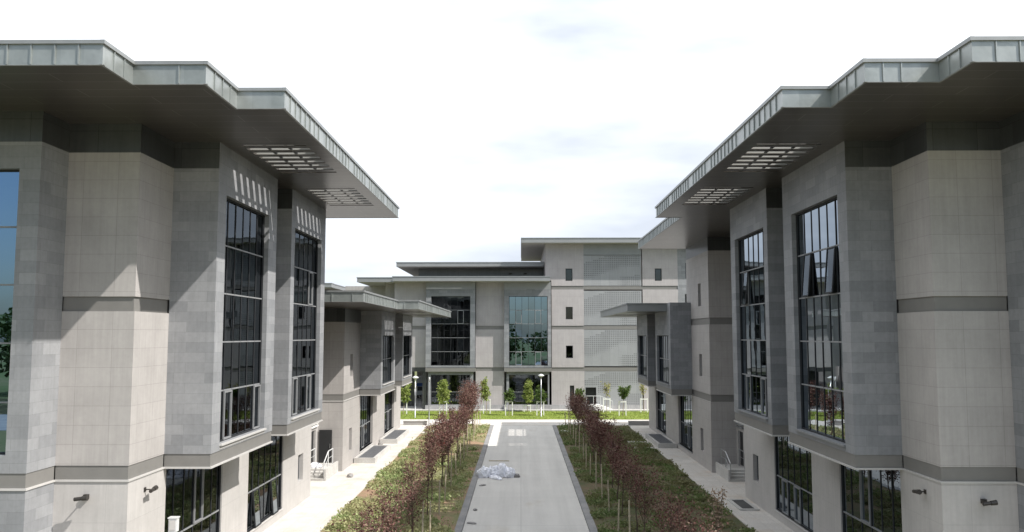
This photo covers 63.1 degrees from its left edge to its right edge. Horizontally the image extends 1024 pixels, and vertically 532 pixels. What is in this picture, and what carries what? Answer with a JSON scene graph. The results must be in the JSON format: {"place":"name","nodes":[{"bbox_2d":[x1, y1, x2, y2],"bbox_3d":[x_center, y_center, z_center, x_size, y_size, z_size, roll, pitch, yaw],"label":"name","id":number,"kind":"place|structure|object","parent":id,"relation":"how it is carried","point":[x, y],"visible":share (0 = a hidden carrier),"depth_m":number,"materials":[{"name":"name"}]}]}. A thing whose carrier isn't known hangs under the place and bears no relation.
{"place":"outdoors","nodes":[
{"label":"outdoors","id":0,"kind":"place"},
{"bbox_2d":[263,424,433,531],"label":"pavement","id":1,"kind":"structure","parent":0,"point":[320,506],"depth_m":41.79,"materials":[{"name":"beige concrete"}]},
{"bbox_2d":[168,516,179,531],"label":"meter box","id":2,"kind":"object","parent":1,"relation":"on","point":[173,523],"visible":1,"depth_m":23.53,"materials":[{"name":"white plastic"}]},
{"bbox_2d":[169,520,174,529],"bbox_3d":[-9.592,7.324,23.526,0.170,0.270,0.012,0,-5,1],"label":"door","id":3,"kind":"structure","parent":2,"relation":"in","point":[171,522],"depth_m":23.52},
{"bbox_2d":[311,448,337,480],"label":"staircase","id":4,"kind":"structure","parent":1,"relation":"on","point":[326,471],"depth_m":46.31,"materials":[{"name":"concrete"}]},
{"bbox_2d":[311,462,321,467],"bbox_3d":[-11.098,11.209,46.948,0.792,0.298,0.619,2,-5,-24],"label":"wrapping","id":5,"kind":"object","parent":4,"relation":"on","point":[315,465],"visible":0.83,"depth_m":46.76,"materials":[{"name":"white plastic"}]},
{"bbox_2d":[354,445,390,462],"bbox_3d":[-9.120,12.331,54.764,1.330,0.320,6.200,0,-5,1],"label":"light well","id":6,"kind":"object","parent":1,"relation":"on","point":[373,454],"visible":1,"depth_m":53.71,"materials":[{"name":"concrete"}]},
{"bbox_2d":[379,429,408,443],"bbox_3d":[-9.019,13.119,64.231,1.330,0.320,6.400,0,-5,1],"label":"light well","id":7,"kind":"object","parent":1,"relation":"on","point":[395,436],"visible":0.98,"depth_m":63.19,"materials":[{"name":"concrete"}]},
{"bbox_2d":[403,420,427,424],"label":"retaining wall","id":8,"kind":"structure","parent":1,"relation":"on","point":[414,422],"depth_m":73.70,"materials":[{"name":"concrete"}]},
{"bbox_2d":[416,376,422,397],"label":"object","id":9,"kind":"object","parent":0,"point":[419,380],"visible":0.43,"depth_m":105.23,"materials":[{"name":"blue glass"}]},
{"bbox_2d":[0,0,1023,286],"label":"sky","id":10,"kind":"structure","parent":0,"point":[490,125],"materials":[{"name":"white"}]},
{"bbox_2d":[400,410,648,419],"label":"lawn","id":11,"kind":"structure","parent":0,"point":[434,413],"depth_m":83.04,"materials":[{"name":"green plant"}]},
{"bbox_2d":[401,383,411,413],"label":"young tree","id":12,"kind":"object","parent":11,"relation":"on","point":[405,394],"visible":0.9,"depth_m":84.13,"materials":[{"name":"green plant"}]},
{"bbox_2d":[436,379,451,414],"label":"young tree","id":13,"kind":"object","parent":11,"relation":"on","point":[444,390],"visible":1,"depth_m":83.23,"materials":[{"name":"green plant"}]},
{"bbox_2d":[479,376,490,413],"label":"young tree","id":14,"kind":"object","parent":11,"relation":"on","point":[486,392],"visible":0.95,"depth_m":85.17,"materials":[{"name":"green plant"}]},
{"bbox_2d":[503,388,515,413],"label":"young tree","id":15,"kind":"object","parent":11,"relation":"on","point":[509,395],"visible":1,"depth_m":83.03,"materials":[{"name":"green plant"}]},
{"bbox_2d":[521,379,533,410],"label":"young tree","id":16,"kind":"object","parent":11,"relation":"on","point":[528,397],"visible":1,"depth_m":87.02,"materials":[{"name":"green plant"}]},
{"bbox_2d":[533,385,547,415],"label":"young tree","id":17,"kind":"object","parent":11,"relation":"on","point":[538,394],"visible":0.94,"depth_m":82.90,"materials":[{"name":"green plant"}]},
{"bbox_2d":[575,388,584,401],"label":"young tree","id":18,"kind":"object","parent":11,"relation":"on","point":[581,391],"visible":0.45,"depth_m":83.91,"materials":[{"name":"green plant"}]},
{"bbox_2d":[600,381,610,411],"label":"young tree","id":19,"kind":"object","parent":11,"relation":"on","point":[608,385],"visible":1,"depth_m":86.68,"materials":[{"name":"green plant"}]},
{"bbox_2d":[617,384,630,415],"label":"young tree","id":20,"kind":"object","parent":11,"relation":"on","point":[624,392],"visible":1,"depth_m":82.91,"materials":[{"name":"green plant"}]},
{"bbox_2d":[400,419,648,425],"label":"cross path","id":21,"kind":"structure","parent":0,"point":[502,422],"depth_m":76.72,"materials":[{"name":"grey concrete"}]},
{"bbox_2d":[400,393,648,409],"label":"pavement","id":22,"kind":"structure","parent":0,"point":[419,403],"depth_m":94.77,"materials":[{"name":"concrete"}]},
{"bbox_2d":[586,396,612,408],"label":"staircase","id":23,"kind":"structure","parent":22,"relation":"on","point":[598,405],"depth_m":88.98,"materials":[{"name":"white paint"}]},
{"bbox_2d":[462,426,588,531],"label":"road","id":24,"kind":"structure","parent":0,"point":[539,495],"depth_m":43.14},
{"bbox_2d":[476,466,489,477],"bbox_3d":[-1.565,11.658,47.328,0.770,0.626,0.889,-3,-6,33],"label":"plastic sack","id":25,"kind":"object","parent":24,"relation":"on","point":[483,472],"visible":0.97,"depth_m":47.03,"materials":[{"name":"white plastic"}]},
{"bbox_2d":[488,465,498,475],"bbox_3d":[-1.047,11.680,47.503,0.773,0.611,0.969,3,-5,-30],"label":"plastic sack","id":26,"kind":"object","parent":24,"relation":"on","point":[493,470],"visible":0.69,"depth_m":47.19,"materials":[{"name":"white plastic"}]},
{"bbox_2d":[497,463,508,476],"bbox_3d":[-0.556,11.600,47.520,0.855,0.773,0.831,1,-5,-8],"label":"plastic sack","id":27,"kind":"object","parent":24,"relation":"on","point":[502,468],"visible":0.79,"depth_m":47.20,"materials":[{"name":"white plastic"}]},
{"bbox_2d":[503,467,515,477],"bbox_3d":[-0.148,11.696,47.280,0.698,0.542,0.819,-3,-5,30],"label":"plastic sack","id":28,"kind":"object","parent":24,"relation":"on","point":[510,472],"visible":1,"depth_m":47.04,"materials":[{"name":"white plastic"}]},
{"bbox_2d":[627,425,793,531],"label":"pavement","id":29,"kind":"structure","parent":0,"point":[761,520],"depth_m":43.73,"materials":[{"name":"beige concrete"}]},
{"bbox_2d":[628,421,648,424],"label":"retaining wall","id":30,"kind":"structure","parent":29,"relation":"on","point":[638,422],"depth_m":73.48,"materials":[{"name":"concrete"}]},
{"bbox_2d":[645,433,676,447],"bbox_3d":[10.984,12.903,61.629,1.330,0.320,6.000,0,-5,1],"label":"light well","id":31,"kind":"object","parent":29,"relation":"on","point":[660,440],"visible":1,"depth_m":60.71,"materials":[{"name":"concrete"}]},
{"bbox_2d":[715,449,744,481],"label":"staircase","id":32,"kind":"structure","parent":29,"relation":"on","point":[730,472],"depth_m":46.09,"materials":[{"name":"concrete"}]},
{"bbox_2d":[727,499,759,510],"bbox_3d":[10.779,11.179,38.895,0.900,0.140,2.400,0,-5,1],"label":"light well","id":33,"kind":"object","parent":29,"relation":"on","point":[743,505],"visible":1,"depth_m":38.65,"materials":[{"name":"concrete"}]},
{"bbox_2d":[637,36,1023,531],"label":"office building","id":34,"kind":"structure","parent":0,"point":[851,241],"depth_m":24.35,"materials":[{"name":"stone"}]},
{"bbox_2d":[740,431,743,465],"bbox_3d":[13.168,10.398,47.414,0.060,1.950,1.100,0,-5,1],"label":"door","id":35,"kind":"structure","parent":34,"relation":"in","point":[741,433],"depth_m":47.71,"materials":[{"name":"metal"}]},
{"bbox_2d":[738,229,767,416],"bbox_3d":[10.182,2.402,35.142,0.239,7.550,4.450,0,-5,1],"label":"window","id":36,"kind":"structure","parent":34,"relation":"in","point":[751,247],"depth_m":35.39,"materials":[{"name":"black glass"}]},
{"bbox_2d":[775,437,812,531],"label":"window","id":37,"kind":"structure","parent":34,"relation":"in","point":[793,463],"depth_m":33.93,"materials":[{"name":"black glass"}]},
{"bbox_2d":[796,197,844,442],"bbox_3d":[10.100,1.750,27.319,0.239,7.550,4.350,0,-5,1],"label":"window","id":38,"kind":"structure","parent":34,"relation":"in","point":[820,330],"depth_m":27.47,"materials":[{"name":"black glass"}]},
{"bbox_2d":[841,465,901,531],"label":"window","id":39,"kind":"structure","parent":34,"relation":"in","point":[871,499],"depth_m":26.48,"materials":[{"name":"black glass"}]},
{"bbox_2d":[980,499,997,505],"bbox_3d":[12.340,6.129,21.652,0.364,0.161,0.410,0,-5,1],"label":"wall spotlight","id":40,"kind":"object","parent":34,"relation":"attached to","point":[984,502],"depth_m":21.48,"materials":[{"name":"brown metal"}]},
{"label":"ground","id":41,"kind":"structure","parent":0,"visible":0},
{"bbox_2d":[0,39,399,531],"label":"office building","id":42,"kind":"structure","parent":41,"relation":"on","point":[162,252],"depth_m":22.90,"materials":[{"name":"stone"}]},
{"bbox_2d":[0,170,18,453],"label":"window","id":43,"kind":"structure","parent":42,"relation":"in","point":[9,179],"depth_m":21.51,"materials":[{"name":"blue glass"}]},
{"bbox_2d":[73,494,88,500],"bbox_3d":[-11.259,6.080,21.906,0.364,0.161,0.410,0,-5,1],"label":"wall spotlight","id":44,"kind":"object","parent":42,"relation":"attached to","point":[84,497],"depth_m":21.73,"materials":[{"name":"grey metal"}]},
{"bbox_2d":[144,485,158,492],"bbox_3d":[-10.068,6.178,23.080,0.410,0.161,0.364,0,-5,1],"label":"wall spotlight","id":45,"kind":"object","parent":42,"relation":"attached to","point":[155,487],"depth_m":23.06,"materials":[{"name":"grey metal"}]},
{"bbox_2d":[164,465,220,531],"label":"window","id":46,"kind":"structure","parent":42,"relation":"in","point":[193,495],"depth_m":26.77,"materials":[{"name":"black glass"}]},
{"bbox_2d":[220,198,264,441],"bbox_3d":[-8.965,1.766,27.519,0.110,7.550,4.350,0,-5,1],"label":"window","id":47,"kind":"structure","parent":42,"relation":"in","point":[245,227],"depth_m":27.67,"materials":[{"name":"black glass"}]},
{"bbox_2d":[247,436,282,531],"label":"window","id":48,"kind":"structure","parent":42,"relation":"in","point":[265,462],"depth_m":34.17,"materials":[{"name":"black glass"}]},
{"bbox_2d":[291,230,317,416],"bbox_3d":[-8.882,2.418,35.342,0.110,7.550,4.450,0,-5,1],"label":"window","id":49,"kind":"structure","parent":42,"relation":"in","point":[306,247],"depth_m":35.67,"materials":[{"name":"black glass"}]},
{"bbox_2d":[311,431,313,462],"bbox_3d":[-11.531,10.420,47.674,0.060,1.950,1.100,0,-5,1],"label":"door","id":50,"kind":"structure","parent":42,"relation":"in","point":[312,433],"depth_m":48.02,"materials":[{"name":"metal"}]},
{"bbox_2d":[317,290,450,470],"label":"office wing","id":51,"kind":"structure","parent":41,"relation":"on","point":[367,360],"depth_m":52.84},
{"bbox_2d":[319,430,331,462],"bbox_3d":[-10.896,10.516,48.640,0.750,1.880,0.055,0,-5,1],"label":"door","id":52,"kind":"structure","parent":51,"relation":"in","point":[325,436],"depth_m":48.62,"materials":[{"name":"metal"}]},
{"bbox_2d":[360,396,370,449],"bbox_3d":[-10.025,10.391,56.290,0.110,3.640,4.700,0,-5,1],"label":"window","id":53,"kind":"structure","parent":51,"relation":"in","point":[365,401],"depth_m":56.85,"materials":[{"name":"black glass"}]},
{"bbox_2d":[382,335,391,383],"bbox_3d":[-8.656,6.355,56.989,0.100,3.200,4.750,0,-5,1],"label":"window","id":54,"kind":"structure","parent":51,"relation":"in","point":[387,339],"depth_m":57.74,"materials":[{"name":"black glass"}]},
{"bbox_2d":[384,391,391,431],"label":"window","id":55,"kind":"structure","parent":51,"relation":"in","point":[388,396],"depth_m":66.66,"materials":[{"name":"black glass"}]},
{"bbox_2d":[403,335,409,375],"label":"window","id":56,"kind":"structure","parent":51,"relation":"in","point":[406,337],"depth_m":67.33,"materials":[{"name":"black glass"}]},
{"bbox_2d":[320,423,489,531],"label":"flower bed","id":57,"kind":"object","parent":41,"relation":"on","point":[450,515],"visible":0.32,"depth_m":42.23,"materials":[{"name":"green plant"}]},
{"bbox_2d":[331,520,384,531],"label":"purple leaved tree","id":58,"kind":"object","parent":57,"relation":"on","point":[360,526],"visible":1,"depth_m":20.48,"materials":[{"name":"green plant"}]},
{"bbox_2d":[339,500,410,531],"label":"purple leaved tree","id":59,"kind":"object","parent":57,"relation":"on","point":[367,518],"visible":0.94,"depth_m":23.87,"materials":[{"name":"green plant"}]},
{"bbox_2d":[365,476,415,531],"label":"purple leaved tree","id":60,"kind":"object","parent":57,"relation":"on","point":[393,511],"visible":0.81,"depth_m":26.50,"materials":[{"name":"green plant"}]},
{"bbox_2d":[395,476,431,531],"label":"purple leaved tree","id":61,"kind":"object","parent":57,"relation":"on","point":[410,499],"visible":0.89,"depth_m":30.05,"materials":[{"name":"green plant"}]},
{"bbox_2d":[399,452,432,531],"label":"purple leaved tree","id":62,"kind":"object","parent":57,"relation":"on","point":[407,473],"visible":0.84,"depth_m":33.08,"materials":[{"name":"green plant"}]},
{"bbox_2d":[429,501,430,531],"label":"tree stake","id":63,"kind":"object","parent":57,"relation":"on","point":[430,516],"visible":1,"depth_m":33.29,"materials":[{"name":"beige wood"}]},
{"bbox_2d":[417,434,443,515],"bbox_3d":[-3.672,9.262,36.842,1.122,3.652,1.625,1,-3,-18],"label":"purple leaved tree","id":64,"kind":"object","parent":57,"relation":"on","point":[430,458],"visible":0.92,"depth_m":36.75,"materials":[{"name":"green plant"}]},
{"bbox_2d":[421,422,445,501],"bbox_3d":[-3.754,9.302,39.680,1.310,4.040,1.355,0,-2,-10],"label":"purple leaved tree","id":65,"kind":"object","parent":57,"relation":"on","point":[437,438],"visible":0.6,"depth_m":39.58,"materials":[{"name":"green plant"}]},
{"bbox_2d":[426,415,458,487],"bbox_3d":[-3.632,9.676,43.370,1.780,3.903,1.890,1,-5,-17],"label":"purple leaved tree","id":66,"kind":"object","parent":57,"relation":"on","point":[446,437],"visible":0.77,"depth_m":43.28,"materials":[{"name":"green plant"}]},
{"bbox_2d":[427,413,462,457],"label":"purple leaved tree","id":67,"kind":"object","parent":57,"relation":"on","point":[457,428],"visible":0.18,"depth_m":49.60,"materials":[{"name":"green plant"}]},
{"bbox_2d":[444,465,446,500],"bbox_3d":[-3.194,10.448,39.878,0.127,1.802,0.086,0,-5,-5],"label":"tree stake","id":68,"kind":"object","parent":57,"relation":"on","point":[445,483],"visible":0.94,"depth_m":39.85,"materials":[{"name":"beige wood"}]},
{"bbox_2d":[436,408,459,476],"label":"purple leaved tree","id":69,"kind":"object","parent":57,"relation":"on","point":[445,419],"visible":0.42,"depth_m":46.62,"materials":[{"name":"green plant"}]},
{"bbox_2d":[446,406,468,451],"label":"purple leaved tree","id":70,"kind":"object","parent":57,"relation":"on","point":[458,418],"visible":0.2,"depth_m":56.18,"materials":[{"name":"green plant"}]},
{"bbox_2d":[448,403,471,457],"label":"purple leaved tree","id":71,"kind":"object","parent":57,"relation":"on","point":[461,424],"visible":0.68,"depth_m":52.80,"materials":[{"name":"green plant"}]},
{"bbox_2d":[455,384,474,410],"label":"purple leaved tree","id":72,"kind":"object","parent":57,"relation":"on","point":[459,391],"visible":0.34,"depth_m":65.99,"materials":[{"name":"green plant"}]},
{"bbox_2d":[458,401,473,445],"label":"purple leaved tree","id":73,"kind":"object","parent":57,"relation":"on","point":[466,422],"visible":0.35,"depth_m":58.98,"materials":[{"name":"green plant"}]},
{"bbox_2d":[456,387,478,439],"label":"purple leaved tree","id":74,"kind":"object","parent":57,"relation":"on","point":[466,398],"visible":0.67,"depth_m":62.60,"materials":[{"name":"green plant"}]},
{"bbox_2d":[464,379,484,429],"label":"purple leaved tree","id":75,"kind":"object","parent":57,"relation":"on","point":[470,387],"visible":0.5,"depth_m":69.16,"materials":[{"name":"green plant"}]},
{"bbox_2d":[325,237,686,408],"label":"office building","id":76,"kind":"structure","parent":41,"relation":"on","point":[502,329],"depth_m":90.62,"materials":[{"name":"stone"}]},
{"bbox_2d":[431,296,469,365],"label":"window","id":77,"kind":"structure","parent":76,"relation":"in","point":[450,336],"depth_m":90.50,"materials":[{"name":"black glass"}]},
{"bbox_2d":[431,375,469,404],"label":"window","id":78,"kind":"structure","parent":76,"relation":"in","point":[456,381],"depth_m":90.37,"materials":[{"name":"black glass"}]},
{"bbox_2d":[509,296,547,365],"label":"window","id":79,"kind":"structure","parent":76,"relation":"in","point":[528,315],"depth_m":90.41,"materials":[{"name":"teal glass"}]},
{"bbox_2d":[509,375,547,404],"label":"window","id":80,"kind":"structure","parent":76,"relation":"in","point":[516,382],"depth_m":90.28,"materials":[{"name":"black glass"}]},
{"bbox_2d":[566,269,571,280],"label":"window","id":81,"kind":"structure","parent":76,"relation":"in","point":[568,271],"depth_m":91.30,"materials":[{"name":"grey glass"}]},
{"bbox_2d":[566,307,572,318],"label":"window","id":82,"kind":"structure","parent":76,"relation":"in","point":[569,310],"depth_m":90.94,"materials":[{"name":"grey glass"}]},
{"bbox_2d":[566,346,572,357],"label":"window","id":83,"kind":"structure","parent":76,"relation":"in","point":[569,349],"depth_m":90.59,"materials":[{"name":"black glass"}]},
{"bbox_2d":[586,387,595,403],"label":"door","id":84,"kind":"structure","parent":76,"relation":"in","point":[590,391],"depth_m":90.48,"materials":[{"name":"black glass"}]},
{"bbox_2d":[655,269,661,280],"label":"window","id":85,"kind":"structure","parent":76,"relation":"in","point":[658,273],"depth_m":91.19,"materials":[{"name":"grey glass"}]},
{"bbox_2d":[400,409,648,410],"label":"kerb","id":86,"kind":"structure","parent":41,"relation":"on","point":[518,410],"depth_m":88.07,"materials":[{"name":"concrete"}]},
{"bbox_2d":[454,425,597,531],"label":"kerb","id":87,"kind":"structure","parent":41,"relation":"on","point":[590,522],"depth_m":42.93,"materials":[{"name":"grey concrete"}]},
{"bbox_2d":[600,303,693,458],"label":"office wing","id":88,"kind":"structure","parent":41,"relation":"on","point":[664,354],"depth_m":57.68,"materials":[{"name":"grey stone"}]},
{"bbox_2d":[640,335,646,375],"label":"window","id":89,"kind":"structure","parent":88,"relation":"in","point":[643,346],"depth_m":67.09,"materials":[{"name":"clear glass"}]},
{"bbox_2d":[658,391,665,432],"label":"window","id":90,"kind":"structure","parent":88,"relation":"in","point":[661,396],"depth_m":66.21,"materials":[{"name":"black glass"}]},
{"bbox_2d":[659,335,668,383],"bbox_3d":[10.483,6.338,56.787,0.100,3.200,4.750,0,-5,1],"label":"window","id":91,"kind":"structure","parent":88,"relation":"in","point":[663,339],"depth_m":57.31,"materials":[{"name":"grey glass"}]},
{"bbox_2d":[680,396,692,450],"bbox_3d":[11.844,10.371,56.061,0.110,3.640,4.700,0,-5,1],"label":"window","id":92,"kind":"structure","parent":88,"relation":"in","point":[685,401],"depth_m":56.60,"materials":[{"name":"clear glass"}]},
{"bbox_2d":[556,422,755,531],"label":"flower bed","id":93,"kind":"object","parent":41,"relation":"on","point":[585,486],"visible":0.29,"depth_m":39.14,"materials":[{"name":"green plant"}]},
{"bbox_2d":[564,393,585,430],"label":"purple leaved tree","id":94,"kind":"object","parent":93,"relation":"on","point":[575,409],"visible":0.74,"depth_m":65.33,"materials":[{"name":"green plant"}]},
{"bbox_2d":[575,403,585,439],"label":"purple leaved tree","id":95,"kind":"object","parent":93,"relation":"on","point":[580,414],"visible":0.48,"depth_m":62.17,"materials":[{"name":"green plant"}]},
{"bbox_2d":[579,396,596,445],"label":"purple leaved tree","id":96,"kind":"object","parent":93,"relation":"on","point":[587,406],"visible":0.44,"depth_m":59.29,"materials":[{"name":"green plant"}]},
{"bbox_2d":[576,410,608,460],"bbox_3d":[5.046,10.734,52.661,2.134,3.325,1.950,-1,-5,7],"label":"purple leaved tree","id":97,"kind":"object","parent":93,"relation":"on","point":[590,419],"visible":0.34,"depth_m":52.56,"materials":[{"name":"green plant"}]},
{"bbox_2d":[595,452,596,488],"bbox_3d":[4.345,10.610,43.033,0.087,2.001,0.097,-2,-5,26],"label":"tree stake","id":98,"kind":"object","parent":93,"relation":"on","point":[596,471],"visible":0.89,"depth_m":43.02,"materials":[{"name":"brown wood"}]},
{"bbox_2d":[585,404,607,453],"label":"purple leaved tree","id":99,"kind":"object","parent":93,"relation":"on","point":[594,411],"visible":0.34,"depth_m":56.02,"materials":[{"name":"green plant"}]},
{"bbox_2d":[584,415,613,457],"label":"purple leaved tree","id":100,"kind":"object","parent":93,"relation":"on","point":[595,432],"visible":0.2,"depth_m":49.31,"materials":[{"name":"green plant"}]},
{"bbox_2d":[585,411,618,476],"bbox_3d":[4.982,10.008,46.487,1.884,3.755,1.822,0,-7,14],"label":"purple leaved tree","id":101,"kind":"object","parent":93,"relation":"on","point":[597,431],"visible":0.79,"depth_m":46.51,"materials":[{"name":"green plant"}]},
{"bbox_2d":[598,425,624,487],"bbox_3d":[5.114,9.905,42.898,1.492,3.344,1.440,2,-3,-17],"label":"purple leaved tree","id":102,"kind":"object","parent":93,"relation":"on","point":[609,440],"visible":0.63,"depth_m":42.72,"materials":[{"name":"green plant"}]},
{"bbox_2d":[602,439,639,498],"bbox_3d":[5.324,9.875,40.150,2.015,2.978,1.738,5,-5,-26],"label":"purple leaved tree","id":103,"kind":"object","parent":93,"relation":"on","point":[614,455],"visible":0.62,"depth_m":40.00,"materials":[{"name":"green plant"}]},
{"bbox_2d":[610,451,636,514],"bbox_3d":[5.020,9.607,36.758,1.374,2.925,1.353,-3,-6,34],"label":"purple leaved tree","id":104,"kind":"object","parent":93,"relation":"on","point":[614,465],"visible":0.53,"depth_m":36.73,"materials":[{"name":"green plant"}]},
{"bbox_2d":[628,501,630,531],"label":"tree stake","id":105,"kind":"object","parent":93,"relation":"on","point":[629,515],"visible":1,"depth_m":30.31,"materials":[{"name":"beige wood"}]},
{"bbox_2d":[611,451,660,531],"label":"purple leaved tree","id":106,"kind":"object","parent":93,"relation":"on","point":[628,471],"visible":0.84,"depth_m":33.25,"materials":[{"name":"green plant"}]},
{"bbox_2d":[625,461,664,531],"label":"purple leaved tree","id":107,"kind":"object","parent":93,"relation":"on","point":[638,488],"visible":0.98,"depth_m":30.16,"materials":[{"name":"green plant"}]},
{"bbox_2d":[649,486,697,531],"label":"purple leaved tree","id":108,"kind":"object","parent":93,"relation":"on","point":[667,509],"visible":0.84,"depth_m":26.75,"materials":[{"name":"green plant"}]},
{"bbox_2d":[661,496,708,531],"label":"purple leaved tree","id":109,"kind":"object","parent":93,"relation":"on","point":[677,515],"visible":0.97,"depth_m":23.33,"materials":[{"name":"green plant"}]},
{"bbox_2d":[669,517,728,531],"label":"purple leaved tree","id":110,"kind":"object","parent":93,"relation":"on","point":[703,529],"visible":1,"depth_m":20.80,"materials":[{"name":"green plant"}]},
{"bbox_2d":[704,486,726,531],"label":"young tree","id":111,"kind":"object","parent":93,"relation":"on","point":[717,511],"visible":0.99,"depth_m":26.06,"materials":[{"name":"brown plant"}]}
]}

